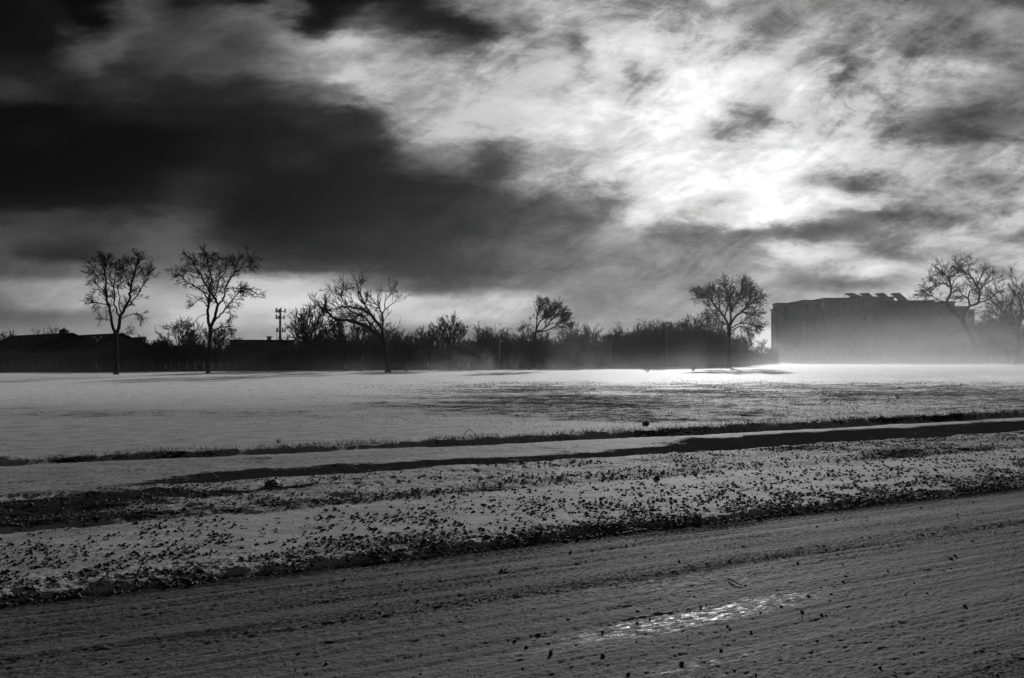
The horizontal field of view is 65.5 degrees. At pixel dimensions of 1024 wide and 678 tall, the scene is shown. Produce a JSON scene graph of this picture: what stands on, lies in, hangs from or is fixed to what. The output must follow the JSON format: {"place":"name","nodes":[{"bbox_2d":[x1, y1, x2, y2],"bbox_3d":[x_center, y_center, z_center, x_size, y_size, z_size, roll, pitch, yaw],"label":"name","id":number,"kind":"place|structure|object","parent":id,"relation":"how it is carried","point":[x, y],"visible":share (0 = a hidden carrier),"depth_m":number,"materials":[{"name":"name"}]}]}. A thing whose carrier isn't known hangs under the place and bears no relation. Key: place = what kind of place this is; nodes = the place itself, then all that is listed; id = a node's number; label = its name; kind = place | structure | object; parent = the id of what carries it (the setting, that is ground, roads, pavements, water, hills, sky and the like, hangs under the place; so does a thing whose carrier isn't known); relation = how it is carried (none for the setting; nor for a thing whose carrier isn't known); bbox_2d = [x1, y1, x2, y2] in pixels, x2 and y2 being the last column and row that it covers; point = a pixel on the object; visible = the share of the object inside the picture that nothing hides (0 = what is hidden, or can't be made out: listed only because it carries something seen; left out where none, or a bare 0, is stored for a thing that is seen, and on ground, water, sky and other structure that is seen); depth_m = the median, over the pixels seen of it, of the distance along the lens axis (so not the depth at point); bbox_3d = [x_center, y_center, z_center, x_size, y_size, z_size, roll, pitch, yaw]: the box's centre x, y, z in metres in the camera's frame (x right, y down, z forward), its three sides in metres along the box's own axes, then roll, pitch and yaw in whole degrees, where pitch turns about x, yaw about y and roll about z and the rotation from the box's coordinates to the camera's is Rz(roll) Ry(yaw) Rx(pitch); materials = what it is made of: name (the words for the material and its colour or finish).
{"place":"outdoors","nodes":[
{"label":"outdoors","id":0,"kind":"place"},
{"bbox_2d":[0,485,1023,677],"bbox_3d":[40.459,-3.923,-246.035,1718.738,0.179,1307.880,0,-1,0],"label":"road","id":1,"kind":"structure","parent":0,"point":[269,606],"depth_m":5.50,"materials":[{"name":"grey soil"}]},
{"bbox_2d":[0,362,1023,601],"bbox_3d":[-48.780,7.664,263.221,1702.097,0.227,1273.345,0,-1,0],"label":"snow ground","id":2,"kind":"structure","parent":0,"point":[182,410],"depth_m":15.37,"materials":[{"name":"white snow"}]},
{"bbox_2d":[0,330,14,339],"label":"bare tree","id":3,"kind":"object","parent":2,"relation":"on","point":[4,335],"visible":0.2,"depth_m":149.52,"materials":[{"name":"black plant"}]},
{"bbox_2d":[0,328,84,355],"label":"house","id":4,"kind":"structure","parent":2,"relation":"on","point":[63,337],"depth_m":112.42,"materials":[{"name":"black"}]},
{"bbox_2d":[31,324,59,333],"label":"bare tree","id":5,"kind":"object","parent":2,"relation":"on","point":[51,330],"visible":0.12,"depth_m":165.48,"materials":[{"name":"black plant"}]},
{"bbox_2d":[91,336,101,371],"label":"street lamp","id":6,"kind":"object","parent":2,"relation":"on","point":[96,339],"visible":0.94,"depth_m":83.94,"materials":[{"name":"black metal"}]},
{"bbox_2d":[52,333,147,356],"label":"house","id":7,"kind":"structure","parent":2,"relation":"on","point":[105,342],"depth_m":108.00,"materials":[{"name":"black"}]},
{"bbox_2d":[78,248,159,373],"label":"bare tree","id":8,"kind":"object","parent":2,"relation":"on","point":[101,261],"visible":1,"depth_m":73.19,"materials":[{"name":"black plant"}]},
{"bbox_2d":[0,363,268,372],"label":"rail fence","id":9,"kind":"object","parent":2,"relation":"on","point":[169,368],"visible":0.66,"depth_m":85.40,"materials":[{"name":"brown wood"}]},
{"bbox_2d":[133,335,151,346],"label":"bare tree","id":10,"kind":"object","parent":2,"relation":"on","point":[137,342],"visible":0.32,"depth_m":100.54,"materials":[{"name":"black plant"}]},
{"bbox_2d":[155,316,206,350],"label":"bare tree","id":11,"kind":"object","parent":2,"relation":"on","point":[182,339],"visible":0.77,"depth_m":96.41,"materials":[{"name":"black plant"}]},
{"bbox_2d":[185,330,212,346],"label":"bare tree","id":12,"kind":"object","parent":2,"relation":"on","point":[200,339],"visible":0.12,"depth_m":106.09,"materials":[{"name":"black plant"}]},
{"bbox_2d":[163,242,267,373],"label":"bare tree","id":13,"kind":"object","parent":2,"relation":"on","point":[209,286],"visible":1,"depth_m":78.04,"materials":[{"name":"black plant"}]},
{"bbox_2d":[199,323,237,355],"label":"bare tree","id":14,"kind":"object","parent":2,"relation":"on","point":[215,339],"visible":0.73,"depth_m":97.47,"materials":[{"name":"black plant"}]},
{"bbox_2d":[229,337,261,350],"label":"bare tree","id":15,"kind":"object","parent":2,"relation":"on","point":[243,344],"visible":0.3,"depth_m":107.45,"materials":[{"name":"black plant"}]},
{"bbox_2d":[229,336,303,350],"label":"building","id":16,"kind":"structure","parent":2,"relation":"on","point":[269,341],"depth_m":125.02,"materials":[{"name":"black"}]},
{"bbox_2d":[264,479,279,486],"bbox_3d":[-3.180,1.907,10.551,0.194,0.105,0.258,0,-1,-4],"label":"clump","id":17,"kind":"object","parent":2,"relation":"on","point":[271,482],"visible":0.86,"depth_m":10.48,"materials":[{"name":"soil"}]},
{"bbox_2d":[268,334,291,348],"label":"bare tree","id":18,"kind":"object","parent":2,"relation":"on","point":[284,343],"visible":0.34,"depth_m":110.65,"materials":[{"name":"black plant"}]},
{"bbox_2d":[275,308,285,339],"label":"antenna mast","id":19,"kind":"object","parent":2,"relation":"on","point":[277,310],"visible":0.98,"depth_m":279.82,"materials":[{"name":"metal"}]},
{"bbox_2d":[283,301,342,368],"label":"bare tree","id":20,"kind":"object","parent":2,"relation":"on","point":[306,330],"visible":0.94,"depth_m":96.78,"materials":[{"name":"black plant"}]},
{"bbox_2d":[323,316,368,370],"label":"bare tree","id":21,"kind":"object","parent":2,"relation":"on","point":[342,339],"visible":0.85,"depth_m":95.52,"materials":[{"name":"plant"}]},
{"bbox_2d":[302,269,412,372],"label":"leaning tree","id":22,"kind":"object","parent":2,"relation":"on","point":[382,338],"visible":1,"depth_m":83.53,"materials":[{"name":"black plant"}]},
{"bbox_2d":[348,306,392,370],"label":"bare tree","id":23,"kind":"object","parent":2,"relation":"on","point":[361,343],"visible":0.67,"depth_m":89.65,"materials":[{"name":"plant"}]},
{"bbox_2d":[0,349,778,371],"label":"undergrowth","id":24,"kind":"object","parent":2,"relation":"on","point":[554,364],"visible":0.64,"depth_m":97.81,"materials":[{"name":"black plant"}]},
{"bbox_2d":[377,328,402,345],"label":"bare tree","id":25,"kind":"object","parent":2,"relation":"on","point":[394,334],"visible":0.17,"depth_m":117.91,"materials":[{"name":"plant"}]},
{"bbox_2d":[389,333,425,370],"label":"bare tree","id":26,"kind":"object","parent":2,"relation":"on","point":[409,354],"visible":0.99,"depth_m":92.32,"materials":[{"name":"plant"}]},
{"bbox_2d":[410,328,443,369],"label":"bare tree","id":27,"kind":"object","parent":2,"relation":"on","point":[426,347],"visible":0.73,"depth_m":96.79,"materials":[{"name":"plant"}]},
{"bbox_2d":[425,311,471,370],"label":"bare tree","id":28,"kind":"object","parent":2,"relation":"on","point":[447,341],"visible":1,"depth_m":94.76,"materials":[{"name":"plant"}]},
{"bbox_2d":[466,322,489,346],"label":"bare tree","id":29,"kind":"object","parent":2,"relation":"on","point":[478,335],"visible":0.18,"depth_m":122.79,"materials":[{"name":"black plant"}]},
{"bbox_2d":[492,324,511,345],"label":"bare tree","id":30,"kind":"object","parent":2,"relation":"on","point":[505,333],"visible":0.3,"depth_m":124.88,"materials":[{"name":"black plant"}]},
{"bbox_2d":[0,316,1023,371],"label":"thicket","id":31,"kind":"object","parent":2,"relation":"on","point":[682,342],"visible":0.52,"depth_m":110.69,"materials":[{"name":"black plant"}]},
{"bbox_2d":[0,431,1023,677],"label":"frozen clods","id":32,"kind":"object","parent":2,"relation":"on","point":[608,527],"visible":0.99,"depth_m":8.53,"materials":[{"name":"black soil"}]},
{"bbox_2d":[513,326,536,347],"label":"bare tree","id":33,"kind":"object","parent":2,"relation":"on","point":[522,335],"visible":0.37,"depth_m":127.53,"materials":[{"name":"black plant"}]},
{"bbox_2d":[529,330,556,346],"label":"bare tree","id":34,"kind":"object","parent":2,"relation":"on","point":[547,334],"visible":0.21,"depth_m":126.35,"materials":[{"name":"black plant"}]},
{"bbox_2d":[518,295,575,369],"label":"windswept tree","id":35,"kind":"object","parent":2,"relation":"on","point":[549,312],"visible":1,"depth_m":101.81,"materials":[{"name":"black plant"}]},
{"bbox_2d":[556,318,584,346],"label":"bare tree","id":36,"kind":"object","parent":2,"relation":"on","point":[569,333],"visible":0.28,"depth_m":129.41,"materials":[{"name":"black plant"}]},
{"bbox_2d":[576,322,603,344],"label":"bare tree","id":37,"kind":"object","parent":2,"relation":"on","point":[591,332],"visible":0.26,"depth_m":131.96,"materials":[{"name":"black plant"}]},
{"bbox_2d":[606,341,613,368],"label":"flood light","id":38,"kind":"object","parent":2,"relation":"on","point":[610,342],"visible":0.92,"depth_m":109.91,"materials":[{"name":"metal"}]},
{"bbox_2d":[600,328,629,347],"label":"bare tree","id":39,"kind":"object","parent":2,"relation":"on","point":[612,338],"visible":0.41,"depth_m":131.56,"materials":[{"name":"black plant"}]},
{"bbox_2d":[603,329,628,340],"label":"building","id":40,"kind":"structure","parent":2,"relation":"on","point":[605,336],"depth_m":210.08,"materials":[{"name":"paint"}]},
{"bbox_2d":[636,318,669,338],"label":"bare tree","id":41,"kind":"object","parent":2,"relation":"on","point":[648,326],"visible":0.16,"depth_m":134.45,"materials":[{"name":"black plant"}]},
{"bbox_2d":[662,322,671,367],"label":"utility pole","id":42,"kind":"object","parent":2,"relation":"on","point":[666,323],"visible":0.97,"depth_m":119.88,"materials":[{"name":"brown wood"}]},
{"bbox_2d":[667,312,708,335],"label":"bare tree","id":43,"kind":"object","parent":2,"relation":"on","point":[690,323],"visible":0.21,"depth_m":150.38,"materials":[{"name":"black plant"}]},
{"bbox_2d":[690,311,726,342],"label":"bare tree","id":44,"kind":"object","parent":2,"relation":"on","point":[715,335],"visible":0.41,"depth_m":137.05,"materials":[{"name":"black plant"}]},
{"bbox_2d":[713,317,736,348],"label":"bare tree","id":45,"kind":"object","parent":2,"relation":"on","point":[724,335],"visible":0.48,"depth_m":138.78,"materials":[{"name":"black plant"}]},
{"bbox_2d":[690,271,770,367],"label":"round tree","id":46,"kind":"object","parent":2,"relation":"on","point":[710,291],"visible":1,"depth_m":121.90,"materials":[{"name":"black plant"}]},
{"bbox_2d":[731,335,757,365],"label":"bare tree","id":47,"kind":"object","parent":2,"relation":"on","point":[744,350],"visible":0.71,"depth_m":141.39,"materials":[{"name":"grey plant"}]},
{"bbox_2d":[756,339,771,352],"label":"bare tree","id":48,"kind":"object","parent":2,"relation":"on","point":[762,344],"visible":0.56,"depth_m":199.97,"materials":[{"name":"plant"}]},
{"bbox_2d":[770,297,974,361],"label":"long building","id":49,"kind":"structure","parent":2,"relation":"on","point":[869,329],"depth_m":244.16,"materials":[{"name":"concrete"}]},
{"bbox_2d":[792,321,797,327],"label":"window","id":50,"kind":"structure","parent":49,"relation":"in","point":[794,323],"depth_m":245.10,"materials":[{"name":"grey glass"}]},
{"bbox_2d":[792,311,797,317],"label":"window","id":51,"kind":"structure","parent":49,"relation":"in","point":[794,313],"depth_m":245.16,"materials":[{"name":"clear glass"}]},
{"bbox_2d":[804,342,809,348],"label":"window","id":52,"kind":"structure","parent":49,"relation":"in","point":[806,344],"depth_m":244.03,"materials":[{"name":"grey glass"}]},
{"bbox_2d":[804,331,809,337],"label":"window","id":53,"kind":"structure","parent":49,"relation":"in","point":[806,333],"depth_m":244.09,"materials":[{"name":"grey glass"}]},
{"bbox_2d":[804,321,809,327],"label":"window","id":54,"kind":"structure","parent":49,"relation":"in","point":[806,323],"depth_m":244.20,"materials":[{"name":"grey glass"}]},
{"bbox_2d":[814,331,819,337],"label":"window","id":55,"kind":"structure","parent":49,"relation":"in","point":[816,333],"depth_m":244.09,"materials":[{"name":"grey glass"}]},
{"bbox_2d":[814,321,819,327],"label":"window","id":56,"kind":"structure","parent":49,"relation":"in","point":[816,323],"depth_m":244.20,"materials":[{"name":"grey glass"}]},
{"bbox_2d":[825,352,830,358],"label":"window","id":57,"kind":"structure","parent":49,"relation":"in","point":[827,354],"depth_m":243.97,"materials":[{"name":"glass"}]},
{"bbox_2d":[825,342,830,348],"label":"window","id":58,"kind":"structure","parent":49,"relation":"in","point":[827,344],"depth_m":244.03,"materials":[{"name":"glass"}]},
{"bbox_2d":[825,331,830,337],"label":"window","id":59,"kind":"structure","parent":49,"relation":"in","point":[827,333],"depth_m":244.09,"materials":[{"name":"glass"}]},
{"bbox_2d":[825,321,830,327],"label":"window","id":60,"kind":"structure","parent":49,"relation":"in","point":[827,323],"depth_m":244.20,"materials":[{"name":"glass"}]},
{"bbox_2d":[844,352,849,358],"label":"window","id":61,"kind":"structure","parent":49,"relation":"in","point":[846,354],"depth_m":243.97,"materials":[{"name":"grey glass"}]},
{"bbox_2d":[844,342,849,348],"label":"window","id":62,"kind":"structure","parent":49,"relation":"in","point":[846,344],"depth_m":244.03,"materials":[{"name":"grey glass"}]},
{"bbox_2d":[844,293,860,297],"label":"solar panel","id":63,"kind":"object","parent":49,"relation":"on","point":[852,294],"visible":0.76,"depth_m":247.99,"materials":[{"name":"black glass"}]},
{"bbox_2d":[855,321,860,327],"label":"window","id":64,"kind":"structure","parent":49,"relation":"in","point":[857,323],"depth_m":242.90,"materials":[{"name":"grey glass"}]},
{"bbox_2d":[855,310,860,316],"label":"window","id":65,"kind":"structure","parent":49,"relation":"in","point":[857,312],"depth_m":242.96,"materials":[{"name":"grey glass"}]},
{"bbox_2d":[860,293,872,296],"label":"solar panel","id":66,"kind":"object","parent":49,"relation":"on","point":[866,294],"visible":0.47,"depth_m":248.75,"materials":[{"name":"black glass"}]},
{"bbox_2d":[866,352,871,358],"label":"window","id":67,"kind":"structure","parent":49,"relation":"in","point":[868,354],"depth_m":242.66,"materials":[{"name":"grey glass"}]},
{"bbox_2d":[866,342,871,348],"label":"window","id":68,"kind":"structure","parent":49,"relation":"in","point":[868,344],"depth_m":242.72,"materials":[{"name":"grey glass"}]},
{"bbox_2d":[876,352,881,358],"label":"window","id":69,"kind":"structure","parent":49,"relation":"in","point":[878,354],"depth_m":242.66,"materials":[{"name":"glass"}]},
{"bbox_2d":[876,342,881,348],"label":"window","id":70,"kind":"structure","parent":49,"relation":"in","point":[878,344],"depth_m":242.72,"materials":[{"name":"glass"}]},
{"bbox_2d":[876,331,881,337],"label":"window","id":71,"kind":"structure","parent":49,"relation":"in","point":[878,333],"depth_m":242.84,"materials":[{"name":"glass"}]},
{"bbox_2d":[876,321,881,327],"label":"window","id":72,"kind":"structure","parent":49,"relation":"in","point":[878,323],"depth_m":242.90,"materials":[{"name":"glass"}]},
{"bbox_2d":[876,310,881,316],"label":"window","id":73,"kind":"structure","parent":49,"relation":"in","point":[878,312],"depth_m":242.96,"materials":[{"name":"glass"}]},
{"bbox_2d":[875,293,888,296],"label":"solar panel","id":74,"kind":"object","parent":49,"relation":"on","point":[881,294],"visible":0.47,"depth_m":248.79,"materials":[{"name":"black glass"}]},
{"bbox_2d":[886,321,891,327],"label":"window","id":75,"kind":"structure","parent":49,"relation":"in","point":[888,323],"depth_m":242.90,"materials":[{"name":"glass"}]},
{"bbox_2d":[895,352,900,358],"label":"window","id":76,"kind":"structure","parent":49,"relation":"in","point":[897,354],"depth_m":244.09,"materials":[{"name":"glass"}]},
{"bbox_2d":[895,342,900,348],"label":"window","id":77,"kind":"structure","parent":49,"relation":"in","point":[897,344],"depth_m":244.15,"materials":[{"name":"glass"}]},
{"bbox_2d":[890,293,907,299],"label":"solar panel","id":78,"kind":"object","parent":49,"relation":"on","point":[898,296],"visible":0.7,"depth_m":248.03,"materials":[{"name":"black glass"}]},
{"bbox_2d":[905,331,910,337],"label":"window","id":79,"kind":"structure","parent":49,"relation":"in","point":[907,333],"depth_m":244.20,"materials":[{"name":"glass"}]},
{"bbox_2d":[905,321,910,327],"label":"window","id":80,"kind":"structure","parent":49,"relation":"in","point":[907,323],"depth_m":244.26,"materials":[{"name":"glass"}]},
{"bbox_2d":[916,352,921,358],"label":"window","id":81,"kind":"structure","parent":49,"relation":"in","point":[918,354],"depth_m":244.09,"materials":[{"name":"glass"}]},
{"bbox_2d":[916,342,921,348],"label":"window","id":82,"kind":"structure","parent":49,"relation":"in","point":[918,344],"depth_m":244.15,"materials":[{"name":"glass"}]},
{"bbox_2d":[916,331,921,337],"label":"window","id":83,"kind":"structure","parent":49,"relation":"in","point":[918,333],"depth_m":244.20,"materials":[{"name":"glass"}]},
{"bbox_2d":[916,321,921,327],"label":"window","id":84,"kind":"structure","parent":49,"relation":"in","point":[918,323],"depth_m":244.26,"materials":[{"name":"glass"}]},
{"bbox_2d":[916,310,921,317],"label":"window","id":85,"kind":"structure","parent":49,"relation":"in","point":[918,312],"depth_m":244.38,"materials":[{"name":"glass"}]},
{"bbox_2d":[926,310,931,317],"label":"window","id":86,"kind":"structure","parent":49,"relation":"in","point":[929,312],"depth_m":244.38,"materials":[{"name":"grey glass"}]},
{"bbox_2d":[927,352,932,358],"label":"window","id":87,"kind":"structure","parent":49,"relation":"in","point":[929,354],"depth_m":244.09,"materials":[{"name":"grey glass"}]},
{"bbox_2d":[938,310,943,316],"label":"window","id":88,"kind":"structure","parent":49,"relation":"in","point":[940,312],"depth_m":243.16,"materials":[{"name":"grey glass"}]},
{"bbox_2d":[939,352,944,358],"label":"window","id":89,"kind":"structure","parent":49,"relation":"in","point":[941,354],"depth_m":242.90,"materials":[{"name":"grey glass"}]},
{"bbox_2d":[948,352,953,358],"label":"window","id":90,"kind":"structure","parent":49,"relation":"in","point":[950,354],"depth_m":242.90,"materials":[{"name":"grey glass"}]},
{"bbox_2d":[948,342,953,348],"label":"window","id":91,"kind":"structure","parent":49,"relation":"in","point":[950,344],"depth_m":242.96,"materials":[{"name":"grey glass"}]},
{"bbox_2d":[961,352,966,358],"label":"window","id":92,"kind":"structure","parent":49,"relation":"in","point":[963,355],"depth_m":246.36,"materials":[{"name":"grey glass"}]},
{"bbox_2d":[961,342,966,348],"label":"window","id":93,"kind":"structure","parent":49,"relation":"in","point":[963,345],"depth_m":246.42,"materials":[{"name":"grey glass"}]},
{"bbox_2d":[961,331,966,338],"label":"window","id":94,"kind":"structure","parent":49,"relation":"in","point":[963,333],"depth_m":246.54,"materials":[{"name":"grey glass"}]},
{"bbox_2d":[910,250,1008,363],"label":"spreading tree","id":95,"kind":"object","parent":2,"relation":"on","point":[960,269],"visible":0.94,"depth_m":189.71,"materials":[{"name":"black plant"}]},
{"bbox_2d":[970,306,1007,363],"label":"bare tree","id":96,"kind":"object","parent":2,"relation":"on","point":[983,329],"visible":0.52,"depth_m":199.41,"materials":[{"name":"plant"}]},
{"bbox_2d":[959,262,1023,364],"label":"bare tree","id":97,"kind":"object","parent":2,"relation":"on","point":[1012,324],"visible":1,"depth_m":170.54,"materials":[{"name":"black plant"}]},
{"bbox_2d":[973,290,1023,363],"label":"bare tree","id":98,"kind":"object","parent":2,"relation":"on","point":[1004,325],"visible":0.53,"depth_m":185.52,"materials":[{"name":"plant"}]},
{"bbox_2d":[0,413,1023,496],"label":"footpath","id":99,"kind":"structure","parent":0,"point":[50,477],"depth_m":13.68,"materials":[{"name":"grey snow"}]},
{"bbox_2d":[0,0,1023,352],"label":"sky","id":100,"kind":"structure","parent":0,"point":[611,159],"materials":[{"name":"grey"}]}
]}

